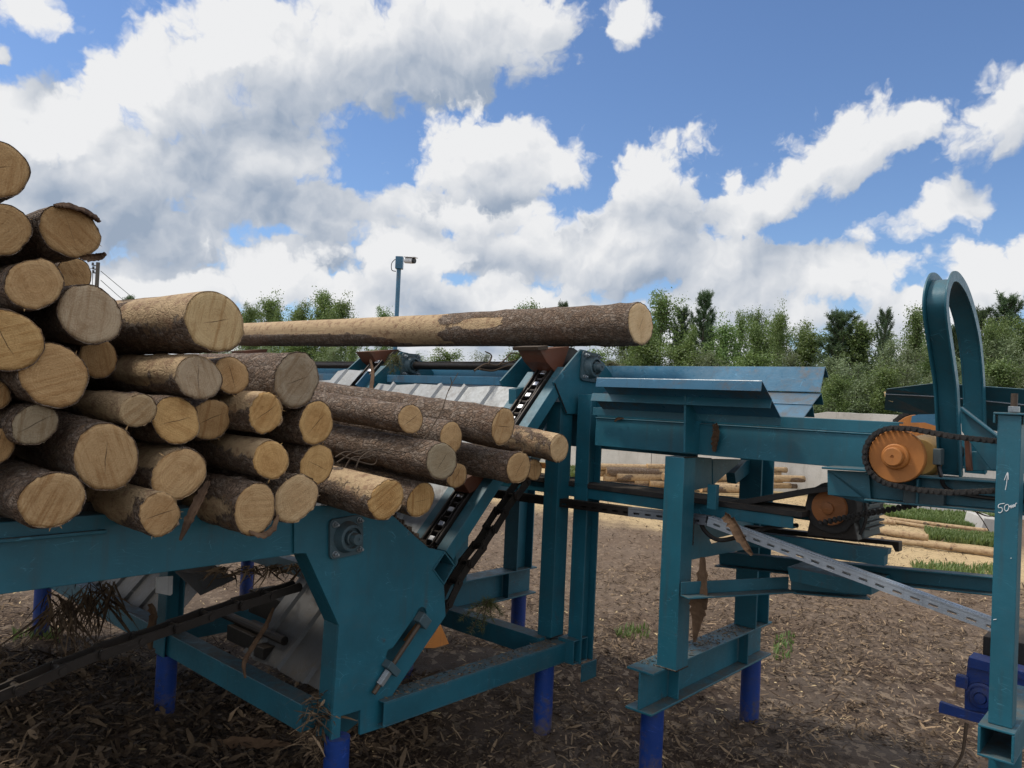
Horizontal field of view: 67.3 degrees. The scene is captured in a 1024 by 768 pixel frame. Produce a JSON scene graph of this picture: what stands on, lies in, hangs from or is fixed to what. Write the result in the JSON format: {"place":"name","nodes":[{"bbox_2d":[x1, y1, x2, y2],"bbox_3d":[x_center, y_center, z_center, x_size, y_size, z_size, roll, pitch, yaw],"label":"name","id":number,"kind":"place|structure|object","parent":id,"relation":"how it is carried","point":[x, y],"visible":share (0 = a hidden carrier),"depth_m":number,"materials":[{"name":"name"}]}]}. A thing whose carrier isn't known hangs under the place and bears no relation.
{"place":"outdoors","nodes":[
{"label":"outdoors","id":0,"kind":"place"},
{"bbox_2d":[0,462,1023,767],"bbox_3d":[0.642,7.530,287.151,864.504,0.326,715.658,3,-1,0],"label":"ground","id":1,"kind":"structure","parent":0,"point":[628,546],"depth_m":4.72,"materials":[{"name":"soil"}]},
{"bbox_2d":[0,643,444,767],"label":"bark litter","id":2,"kind":"object","parent":1,"relation":"on","point":[34,729],"visible":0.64,"depth_m":3.55,"materials":[{"name":"wood"}]},
{"bbox_2d":[205,736,290,750],"bbox_3d":[-1.212,1.650,3.538,0.379,0.052,0.048,3,-1,-10],"label":"wood slab","id":3,"kind":"object","parent":2,"relation":"on","point":[258,743],"depth_m":3.54,"materials":[{"name":"brown wood"}]},
{"bbox_2d":[241,288,288,352],"bbox_3d":[-11.829,-1.360,38.295,3.460,7.136,3.031,2,-1,10],"label":"birch tree","id":4,"kind":"object","parent":1,"relation":"on","point":[269,306],"visible":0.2,"depth_m":38.21,"materials":[{"name":"green plant"}]},
{"bbox_2d":[0,345,611,767],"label":"log elevator","id":5,"kind":"object","parent":1,"relation":"on","point":[364,611],"visible":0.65,"depth_m":3.31,"materials":[{"name":"teal paint"}]},
{"bbox_2d":[0,458,85,530],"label":"log","id":6,"kind":"object","parent":5,"relation":"on","point":[32,496],"visible":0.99,"depth_m":1.95,"materials":[{"name":"brown wood"}]},
{"bbox_2d":[0,427,14,462],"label":"log","id":7,"kind":"object","parent":6,"relation":"on","point":[7,447],"visible":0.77,"depth_m":1.97,"materials":[{"name":"brown wood"}]},
{"bbox_2d":[0,401,58,444],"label":"log","id":8,"kind":"object","parent":7,"relation":"on","point":[24,423],"visible":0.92,"depth_m":1.97,"materials":[{"name":"brown wood"}]},
{"bbox_2d":[0,381,10,408],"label":"log","id":9,"kind":"object","parent":8,"relation":"on","point":[5,395],"visible":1,"depth_m":1.99,"materials":[{"name":"brown wood"}]},
{"bbox_2d":[0,308,44,371],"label":"log","id":10,"kind":"object","parent":9,"relation":"on","point":[22,342],"visible":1,"depth_m":1.90,"materials":[{"name":"brown wood"}]},
{"bbox_2d":[0,258,64,312],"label":"log","id":11,"kind":"object","parent":10,"relation":"on","point":[33,284],"visible":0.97,"depth_m":1.94,"materials":[{"name":"brown wood"}]},
{"bbox_2d":[0,203,32,256],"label":"log","id":12,"kind":"object","parent":11,"relation":"on","point":[16,231],"visible":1,"depth_m":1.95,"materials":[{"name":"brown wood"}]},
{"bbox_2d":[0,141,30,202],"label":"log","id":13,"kind":"object","parent":12,"relation":"on","point":[15,171],"visible":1,"depth_m":1.96,"materials":[{"name":"brown wood"}]},
{"bbox_2d":[0,206,100,266],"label":"log","id":14,"kind":"object","parent":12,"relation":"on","point":[61,234],"visible":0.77,"depth_m":2.08,"materials":[{"name":"brown wood"}]},
{"bbox_2d":[0,342,88,408],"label":"log","id":15,"kind":"object","parent":8,"relation":"on","point":[55,376],"visible":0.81,"depth_m":1.98,"materials":[{"name":"brown wood"}]},
{"bbox_2d":[11,401,138,490],"bbox_3d":[-2.522,0.100,3.457,4.014,0.196,0.173,4,0,44],"label":"log","id":16,"kind":"object","parent":6,"relation":"on","point":[95,454],"visible":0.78,"depth_m":2.08,"materials":[{"name":"brown wood"}]},
{"bbox_2d":[16,390,156,426],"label":"log","id":17,"kind":"object","parent":16,"relation":"on","point":[133,409],"visible":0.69,"depth_m":2.15,"materials":[{"name":"brown wood"}]},
{"bbox_2d":[45,340,117,378],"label":"log","id":18,"kind":"object","parent":17,"relation":"on","point":[100,360],"visible":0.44,"depth_m":2.29,"materials":[{"name":"brown wood"}]},
{"bbox_2d":[18,284,122,345],"bbox_3d":[-2.377,-0.323,3.386,0.168,0.170,3.650,4,2,-44],"label":"log","id":19,"kind":"object","parent":18,"relation":"on","point":[84,314],"visible":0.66,"depth_m":2.07,"materials":[{"name":"brown wood"}]},
{"bbox_2d":[55,258,91,285],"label":"log","id":20,"kind":"object","parent":19,"relation":"on","point":[76,271],"visible":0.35,"depth_m":2.44,"materials":[{"name":"brown wood"}]},
{"bbox_2d":[0,581,141,681],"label":"bark shreds","id":21,"kind":"object","parent":5,"relation":"hanging from","point":[69,609],"visible":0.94,"depth_m":3.28,"materials":[{"name":"wood"}]},
{"bbox_2d":[10,454,181,536],"bbox_3d":[-2.394,0.322,3.421,3.830,0.139,0.133,2,-2,42],"label":"log","id":22,"kind":"object","parent":5,"relation":"on","point":[151,512],"visible":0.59,"depth_m":2.16,"materials":[{"name":"brown wood"}]},
{"bbox_2d":[128,439,206,499],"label":"log","id":23,"kind":"object","parent":22,"relation":"on","point":[177,472],"visible":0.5,"depth_m":2.27,"materials":[{"name":"brown wood"}]},
{"bbox_2d":[114,394,199,444],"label":"log","id":24,"kind":"object","parent":23,"relation":"on","point":[176,422],"visible":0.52,"depth_m":2.27,"materials":[{"name":"brown wood"}]},
{"bbox_2d":[86,353,222,399],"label":"log","id":25,"kind":"object","parent":24,"relation":"on","point":[193,376],"visible":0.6,"depth_m":2.31,"materials":[{"name":"brown wood"}]},
{"bbox_2d":[109,291,243,354],"bbox_3d":[-2.406,-0.188,3.433,3.827,0.193,0.208,0,-2,37],"label":"log","id":26,"kind":"object","parent":25,"relation":"on","point":[199,322],"visible":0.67,"depth_m":2.31,"materials":[{"name":"brown wood"}]},
{"bbox_2d":[184,398,229,440],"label":"log","id":27,"kind":"object","parent":23,"relation":"on","point":[213,417],"visible":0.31,"depth_m":2.43,"materials":[{"name":"brown wood"}]},
{"bbox_2d":[179,480,210,540],"bbox_3d":[-0.893,0.358,2.182,0.028,0.164,0.094,2,-1,27],"label":"bark strip","id":28,"kind":"object","parent":22,"relation":"hanging from","point":[196,504],"visible":1,"depth_m":2.18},
{"bbox_2d":[182,472,276,535],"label":"log","id":29,"kind":"object","parent":5,"relation":"on","point":[242,505],"visible":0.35,"depth_m":2.37,"materials":[{"name":"brown wood"}]},
{"bbox_2d":[172,433,288,482],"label":"log","id":30,"kind":"object","parent":29,"relation":"on","point":[264,458],"visible":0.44,"depth_m":2.44,"materials":[{"name":"brown wood"}]},
{"bbox_2d":[209,391,283,433],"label":"log","id":31,"kind":"object","parent":30,"relation":"on","point":[258,412],"visible":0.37,"depth_m":2.43,"materials":[{"name":"brown wood"}]},
{"bbox_2d":[205,356,249,395],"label":"log","id":32,"kind":"object","parent":31,"relation":"on","point":[235,374],"visible":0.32,"depth_m":2.48,"materials":[{"name":"brown wood"}]},
{"bbox_2d":[196,563,305,590],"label":"bark shreds","id":33,"kind":"object","parent":5,"relation":"on","point":[275,568],"visible":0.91,"depth_m":3.14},
{"bbox_2d":[242,608,273,677],"bbox_3d":[-1.023,1.038,3.100,0.027,0.237,0.178,2,-1,20],"label":"bark strip","id":34,"kind":"object","parent":5,"relation":"on","point":[256,640],"visible":1,"depth_m":3.08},
{"bbox_2d":[206,466,319,522],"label":"log","id":35,"kind":"object","parent":5,"relation":"on","point":[296,495],"visible":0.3,"depth_m":2.55,"materials":[{"name":"brown wood"}]},
{"bbox_2d":[278,442,333,485],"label":"log","id":36,"kind":"object","parent":35,"relation":"on","point":[315,462],"visible":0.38,"depth_m":2.61,"materials":[{"name":"brown wood"}]},
{"bbox_2d":[225,400,333,445],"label":"log","id":37,"kind":"object","parent":36,"relation":"on","point":[310,423],"visible":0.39,"depth_m":2.60,"materials":[{"name":"brown wood"}]},
{"bbox_2d":[195,351,318,408],"bbox_3d":[-2.077,-0.049,3.769,3.687,0.199,0.174,2,-2,42],"label":"log","id":38,"kind":"object","parent":37,"relation":"on","point":[290,380],"visible":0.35,"depth_m":2.54,"materials":[{"name":"brown wood"}]},
{"bbox_2d":[279,690,356,766],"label":"bark shreds","id":39,"kind":"object","parent":5,"relation":"on","point":[317,748],"visible":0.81,"depth_m":2.91,"materials":[{"name":"wood"}]},
{"bbox_2d":[317,465,404,519],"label":"log","id":40,"kind":"object","parent":5,"relation":"on","point":[371,496],"visible":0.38,"depth_m":2.71,"materials":[{"name":"brown wood"}]},
{"bbox_2d":[334,457,466,487],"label":"log","id":41,"kind":"object","parent":40,"relation":"on","point":[457,478],"visible":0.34,"depth_m":3.12,"materials":[{"name":"brown wood"}]},
{"bbox_2d":[333,417,461,451],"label":"log","id":42,"kind":"object","parent":41,"relation":"on","point":[448,432],"visible":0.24,"depth_m":3.05,"materials":[{"name":"brown wood"}]},
{"bbox_2d":[315,381,514,445],"bbox_3d":[-1.532,-0.007,4.403,4.053,0.158,0.139,7,2,42],"label":"log","id":43,"kind":"object","parent":42,"relation":"on","point":[493,425],"visible":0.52,"depth_m":3.15,"materials":[{"name":"brown wood"}]},
{"bbox_2d":[333,459,434,516],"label":"log","id":44,"kind":"object","parent":5,"relation":"on","point":[417,500],"visible":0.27,"depth_m":2.91,"materials":[{"name":"brown wood"}]},
{"bbox_2d":[320,423,456,479],"bbox_3d":[-1.706,0.164,4.138,3.905,0.148,0.164,5,1,42],"label":"log","id":45,"kind":"object","parent":44,"relation":"on","point":[435,460],"visible":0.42,"depth_m":2.92,"materials":[{"name":"brown wood"}]},
{"bbox_2d":[311,391,422,433],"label":"log","id":46,"kind":"object","parent":45,"relation":"on","point":[392,416],"visible":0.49,"depth_m":2.98,"materials":[{"name":"brown wood"}]},
{"bbox_2d":[335,373,457,467],"bbox_3d":[-0.368,0.111,2.592,0.044,0.328,0.537,2,-2,42],"label":"twig bundle","id":47,"kind":"object","parent":45,"relation":"on","point":[362,457],"visible":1,"depth_m":2.49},
{"bbox_2d":[238,302,652,346],"bbox_3d":[-1.429,-0.383,5.770,5.616,0.225,0.244,2,-1,42],"label":"log","id":48,"kind":"object","parent":5,"relation":"on","point":[619,324],"visible":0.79,"depth_m":4.53,"materials":[{"name":"brown wood"}]},
{"bbox_2d":[459,594,504,636],"bbox_3d":[-0.143,1.194,3.981,0.132,0.201,0.392,2,-1,31],"label":"fir branch","id":49,"kind":"object","parent":5,"relation":"on","point":[490,604],"visible":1,"depth_m":3.98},
{"bbox_2d":[456,442,530,482],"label":"log","id":50,"kind":"object","parent":5,"relation":"on","point":[504,466],"visible":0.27,"depth_m":3.15,"materials":[{"name":"brown wood"}]},
{"bbox_2d":[525,459,541,479],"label":"log","id":51,"kind":"object","parent":5,"relation":"on","point":[535,470],"visible":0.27,"depth_m":3.36,"materials":[{"name":"brown wood"}]},
{"bbox_2d":[462,425,567,462],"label":"log","id":52,"kind":"object","parent":51,"relation":"on","point":[542,444],"visible":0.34,"depth_m":3.31,"materials":[{"name":"brown wood"}]},
{"bbox_2d":[296,286,344,360],"bbox_3d":[-8.460,-1.089,34.633,3.103,6.737,3.597,3,-1,-17],"label":"birch tree","id":53,"kind":"object","parent":1,"relation":"on","point":[322,300],"visible":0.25,"depth_m":34.27,"materials":[{"name":"green plant"}]},
{"bbox_2d":[315,290,356,360],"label":"birch tree","id":54,"kind":"object","parent":1,"relation":"on","point":[342,307],"visible":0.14,"depth_m":34.36,"materials":[{"name":"green plant"}]},
{"bbox_2d":[391,256,417,349],"bbox_3d":[-1.519,0.153,10.416,0.365,3.786,0.188,2,-1,20],"label":"camera pole","id":55,"kind":"object","parent":1,"relation":"on","point":[400,261],"visible":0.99,"depth_m":10.49,"materials":[{"name":"metal"}]},
{"bbox_2d":[1,555,984,767],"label":"wood chips","id":56,"kind":"object","parent":1,"relation":"on","point":[616,689],"visible":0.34,"depth_m":4.25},
{"bbox_2d":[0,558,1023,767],"bbox_3d":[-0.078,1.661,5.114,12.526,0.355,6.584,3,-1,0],"label":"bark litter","id":57,"kind":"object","parent":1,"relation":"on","point":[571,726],"visible":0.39,"depth_m":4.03,"materials":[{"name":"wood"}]},
{"bbox_2d":[570,446,651,465],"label":"concrete wall","id":58,"kind":"structure","parent":1,"relation":"on","point":[616,457],"depth_m":19.56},
{"bbox_2d":[617,481,663,487],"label":"log","id":59,"kind":"object","parent":1,"relation":"on","point":[633,483],"visible":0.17,"depth_m":15.24,"materials":[{"name":"brown wood"}]},
{"bbox_2d":[634,481,775,483],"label":"log","id":60,"kind":"object","parent":59,"relation":"on","point":[641,482],"visible":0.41,"depth_m":15.27,"materials":[{"name":"brown wood"}]},
{"bbox_2d":[616,473,739,481],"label":"log","id":61,"kind":"object","parent":60,"relation":"on","point":[633,477],"visible":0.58,"depth_m":15.23,"materials":[{"name":"brown wood"}]},
{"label":"log","id":62,"kind":"object","parent":59,"relation":"on","visible":0},
{"bbox_2d":[603,474,633,481],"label":"log","id":63,"kind":"object","parent":62,"relation":"on","point":[609,478],"visible":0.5,"depth_m":15.15,"materials":[{"name":"brown wood"}]},
{"bbox_2d":[604,467,664,476],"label":"log","id":64,"kind":"object","parent":63,"relation":"on","point":[612,471],"visible":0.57,"depth_m":15.22,"materials":[{"name":"brown wood"}]},
{"bbox_2d":[613,333,673,365],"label":"birch tree","id":65,"kind":"object","parent":1,"relation":"on","point":[649,346],"visible":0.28,"depth_m":21.85,"materials":[{"name":"green plant"}]},
{"bbox_2d":[622,287,697,365],"bbox_3d":[4.042,-0.208,22.963,2.899,5.527,2.836,3,-1,-12],"label":"birch tree","id":66,"kind":"object","parent":1,"relation":"on","point":[661,313],"visible":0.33,"depth_m":22.75,"materials":[{"name":"green plant"}]},
{"bbox_2d":[317,271,1023,767],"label":"trough conveyor","id":67,"kind":"object","parent":1,"relation":"on","point":[919,449],"visible":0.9,"depth_m":3.32,"materials":[{"name":"metal"}]},
{"bbox_2d":[689,557,707,642],"bbox_3d":[0.804,0.924,3.296,0.089,0.362,0.036,2,-2,41],"label":"bark strip","id":68,"kind":"object","parent":67,"relation":"hanging from","point":[698,608],"visible":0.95,"depth_m":3.29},
{"bbox_2d":[501,473,901,594],"bbox_3d":[-0.263,0.603,4.771,4.899,0.468,0.610,2,-2,42],"label":"waste conveyor","id":69,"kind":"object","parent":67,"relation":"attached to","point":[821,504],"visible":0.62,"depth_m":3.28,"materials":[{"name":"teal paint"}]},
{"bbox_2d":[493,490,990,631],"bbox_3d":[0.732,0.712,3.535,2.661,0.267,0.073,2,-2,42],"label":"cable tray","id":70,"kind":"object","parent":67,"relation":"attached to","point":[963,613],"visible":0.75,"depth_m":3.09,"materials":[{"name":"metal"}]},
{"bbox_2d":[722,512,752,555],"bbox_3d":[0.928,0.618,3.180,0.032,0.160,0.150,4,-2,-41],"label":"bark strip","id":71,"kind":"object","parent":70,"relation":"attached to","point":[736,530],"visible":1,"depth_m":3.18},
{"bbox_2d":[818,504,921,525],"bbox_3d":[1.428,0.485,2.941,0.036,0.198,0.531,4,-2,-40],"label":"loose chain","id":72,"kind":"object","parent":67,"relation":"hanging from","point":[878,511],"visible":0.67,"depth_m":2.99,"materials":[{"name":"black metal"}]},
{"bbox_2d":[663,304,690,365],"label":"pine tree","id":73,"kind":"object","parent":1,"relation":"on","point":[685,315],"visible":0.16,"depth_m":23.31,"materials":[{"name":"green plant"}]},
{"bbox_2d":[654,338,702,365],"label":"birch tree","id":74,"kind":"object","parent":1,"relation":"on","point":[679,359],"visible":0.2,"depth_m":20.82,"materials":[{"name":"green plant"}]},
{"bbox_2d":[684,289,718,365],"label":"pine tree","id":75,"kind":"object","parent":1,"relation":"on","point":[704,300],"visible":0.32,"depth_m":22.89,"materials":[{"name":"green plant"}]},
{"bbox_2d":[441,492,969,684],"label":"bark litter","id":76,"kind":"object","parent":1,"relation":"on","point":[802,654],"visible":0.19,"depth_m":5.89,"materials":[{"name":"wood"}]},
{"bbox_2d":[698,310,755,365],"bbox_3d":[5.700,0.213,21.570,2.511,4.708,2.200,3,-1,-15],"label":"birch tree","id":77,"kind":"object","parent":1,"relation":"on","point":[723,335],"visible":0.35,"depth_m":21.44,"materials":[{"name":"green plant"}]},
{"bbox_2d":[735,317,768,366],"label":"birch tree","id":78,"kind":"object","parent":1,"relation":"on","point":[753,332],"visible":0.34,"depth_m":21.89,"materials":[{"name":"green plant"}]},
{"bbox_2d":[722,349,782,366],"bbox_3d":[6.003,0.775,19.641,2.584,3.456,2.228,2,-2,40],"label":"bush","id":79,"kind":"object","parent":1,"relation":"on","point":[751,361],"visible":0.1,"depth_m":19.61,"materials":[{"name":"green plant"}]},
{"bbox_2d":[741,318,808,366],"bbox_3d":[7.136,0.336,21.951,2.660,4.610,2.603,2,-1,4],"label":"birch tree","id":80,"kind":"object","parent":1,"relation":"on","point":[768,328],"visible":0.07,"depth_m":21.68,"materials":[{"name":"green plant"}]},
{"bbox_2d":[762,297,794,366],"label":"birch tree","id":81,"kind":"object","parent":1,"relation":"on","point":[779,325],"visible":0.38,"depth_m":20.10,"materials":[{"name":"green plant"}]},
{"bbox_2d":[783,320,831,409],"bbox_3d":[8.090,0.395,21.367,2.315,4.542,2.642,3,-1,-20],"label":"birch tree","id":82,"kind":"object","parent":1,"relation":"on","point":[808,343],"visible":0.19,"depth_m":21.03,"materials":[{"name":"green plant"}]},
{"bbox_2d":[809,350,860,413],"bbox_3d":[7.168,0.841,18.385,2.599,3.375,2.393,3,-1,-21],"label":"willow bush","id":83,"kind":"object","parent":1,"relation":"on","point":[829,369],"visible":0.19,"depth_m":18.26,"materials":[{"name":"green plant"}]},
{"bbox_2d":[808,308,871,412],"bbox_3d":[8.482,0.358,19.758,2.722,4.613,2.277,4,-2,-42],"label":"pine tree","id":84,"kind":"object","parent":1,"relation":"on","point":[841,319],"visible":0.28,"depth_m":19.46,"materials":[{"name":"green plant"}]},
{"bbox_2d":[816,370,867,413],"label":"birch tree","id":85,"kind":"object","parent":1,"relation":"on","point":[841,385],"visible":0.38,"depth_m":17.04,"materials":[{"name":"green plant"}]},
{"bbox_2d":[773,412,930,508],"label":"concrete wall","id":86,"kind":"structure","parent":1,"relation":"on","point":[815,475],"depth_m":15.98,"materials":[{"name":"concrete"}]},
{"bbox_2d":[814,359,895,414],"bbox_3d":[7.820,0.949,17.418,1.958,3.162,2.582,2,-1,18],"label":"willow bush","id":87,"kind":"object","parent":1,"relation":"on","point":[859,381],"visible":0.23,"depth_m":17.12,"materials":[{"name":"green plant"}]},
{"bbox_2d":[830,315,898,410],"bbox_3d":[8.650,0.458,19.093,2.466,4.368,2.520,3,-1,-17],"label":"birch tree","id":88,"kind":"object","parent":1,"relation":"on","point":[863,333],"visible":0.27,"depth_m":19.27,"materials":[{"name":"green plant"}]},
{"bbox_2d":[867,306,894,391],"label":"pine tree","id":89,"kind":"object","parent":1,"relation":"on","point":[886,318],"visible":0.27,"depth_m":18.48,"materials":[{"name":"green plant"}]},
{"bbox_2d":[844,330,928,413],"bbox_3d":[8.843,0.686,18.315,2.515,3.870,2.732,3,-1,-29],"label":"willow bush","id":90,"kind":"object","parent":1,"relation":"on","point":[891,352],"visible":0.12,"depth_m":17.83,"materials":[{"name":"green plant"}]},
{"bbox_2d":[857,356,919,414],"bbox_3d":[7.884,0.929,16.750,1.997,3.169,1.750,3,-1,2],"label":"bush","id":91,"kind":"object","parent":1,"relation":"on","point":[882,387],"visible":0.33,"depth_m":16.57,"materials":[{"name":"green plant"}]},
{"bbox_2d":[865,340,930,414],"bbox_3d":[8.879,0.793,17.023,2.701,3.584,2.048,0,-3,67],"label":"willow bush","id":92,"kind":"object","parent":1,"relation":"on","point":[908,370],"visible":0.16,"depth_m":17.19,"materials":[{"name":"green plant"}]},
{"bbox_2d":[877,528,928,540],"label":"log","id":93,"kind":"object","parent":1,"relation":"on","point":[905,534],"visible":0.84,"depth_m":10.77,"materials":[{"name":"brown wood"}]},
{"bbox_2d":[896,301,930,386],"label":"birch tree","id":94,"kind":"object","parent":1,"relation":"on","point":[915,321],"visible":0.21,"depth_m":19.65,"materials":[{"name":"green plant"}]},
{"bbox_2d":[883,503,994,526],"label":"grass","id":95,"kind":"structure","parent":1,"relation":"on","point":[948,516],"depth_m":13.11,"materials":[{"name":"plant"}]},
{"bbox_2d":[890,517,987,531],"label":"log","id":96,"kind":"object","parent":1,"relation":"on","point":[953,526],"visible":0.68,"depth_m":12.03,"materials":[{"name":"brown wood"}]},
{"bbox_2d":[923,541,993,556],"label":"log","id":97,"kind":"object","parent":1,"relation":"on","point":[960,548],"visible":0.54,"depth_m":9.83,"materials":[{"name":"brown wood"}]},
{"bbox_2d":[965,511,994,531],"bbox_3d":[7.562,2.217,12.328,0.370,0.241,0.912,2,-1,14],"label":"concrete block","id":98,"kind":"object","parent":1,"relation":"on","point":[973,517],"depth_m":12.11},
{"bbox_2d":[939,618,1023,722],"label":"roller machine","id":99,"kind":"object","parent":1,"relation":"on","point":[973,682],"visible":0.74,"depth_m":3.21,"materials":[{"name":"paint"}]},
{"bbox_2d":[980,316,1018,383],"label":"birch tree","id":100,"kind":"object","parent":1,"relation":"on","point":[989,329],"visible":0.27,"depth_m":16.93,"materials":[{"name":"green plant"}]},
{"bbox_2d":[977,393,1023,767],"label":"steel post","id":101,"kind":"object","parent":1,"relation":"on","point":[1000,741],"visible":1,"depth_m":2.36,"materials":[{"name":"metal"}]},
{"bbox_2d":[982,327,1023,382],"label":"willow bush","id":102,"kind":"object","parent":1,"relation":"on","point":[997,352],"visible":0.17,"depth_m":16.69,"materials":[{"name":"green plant"}]},
{"bbox_2d":[982,290,1023,385],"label":"pine tree","id":103,"kind":"object","parent":1,"relation":"on","point":[1012,309],"visible":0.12,"depth_m":18.64,"materials":[{"name":"green plant"}]},
{"bbox_2d":[983,311,1022,379],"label":"birch tree","id":104,"kind":"object","parent":1,"relation":"on","point":[1001,323],"visible":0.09,"depth_m":17.16,"materials":[{"name":"green plant"}]},
{"bbox_2d":[984,353,1023,387],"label":"bush","id":105,"kind":"object","parent":1,"relation":"on","point":[994,371],"visible":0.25,"depth_m":15.61,"materials":[{"name":"green plant"}]},
{"bbox_2d":[0,0,1023,368],"label":"sky","id":106,"kind":"structure","parent":0,"point":[816,156],"materials":[{"name":"blue"}]},
{"bbox_2d":[909,558,992,574],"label":"grass","id":107,"kind":"structure","parent":0,"point":[962,567],"depth_m":8.75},
{"bbox_2d":[922,525,993,546],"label":"grass","id":108,"kind":"structure","parent":0,"point":[963,536],"depth_m":10.75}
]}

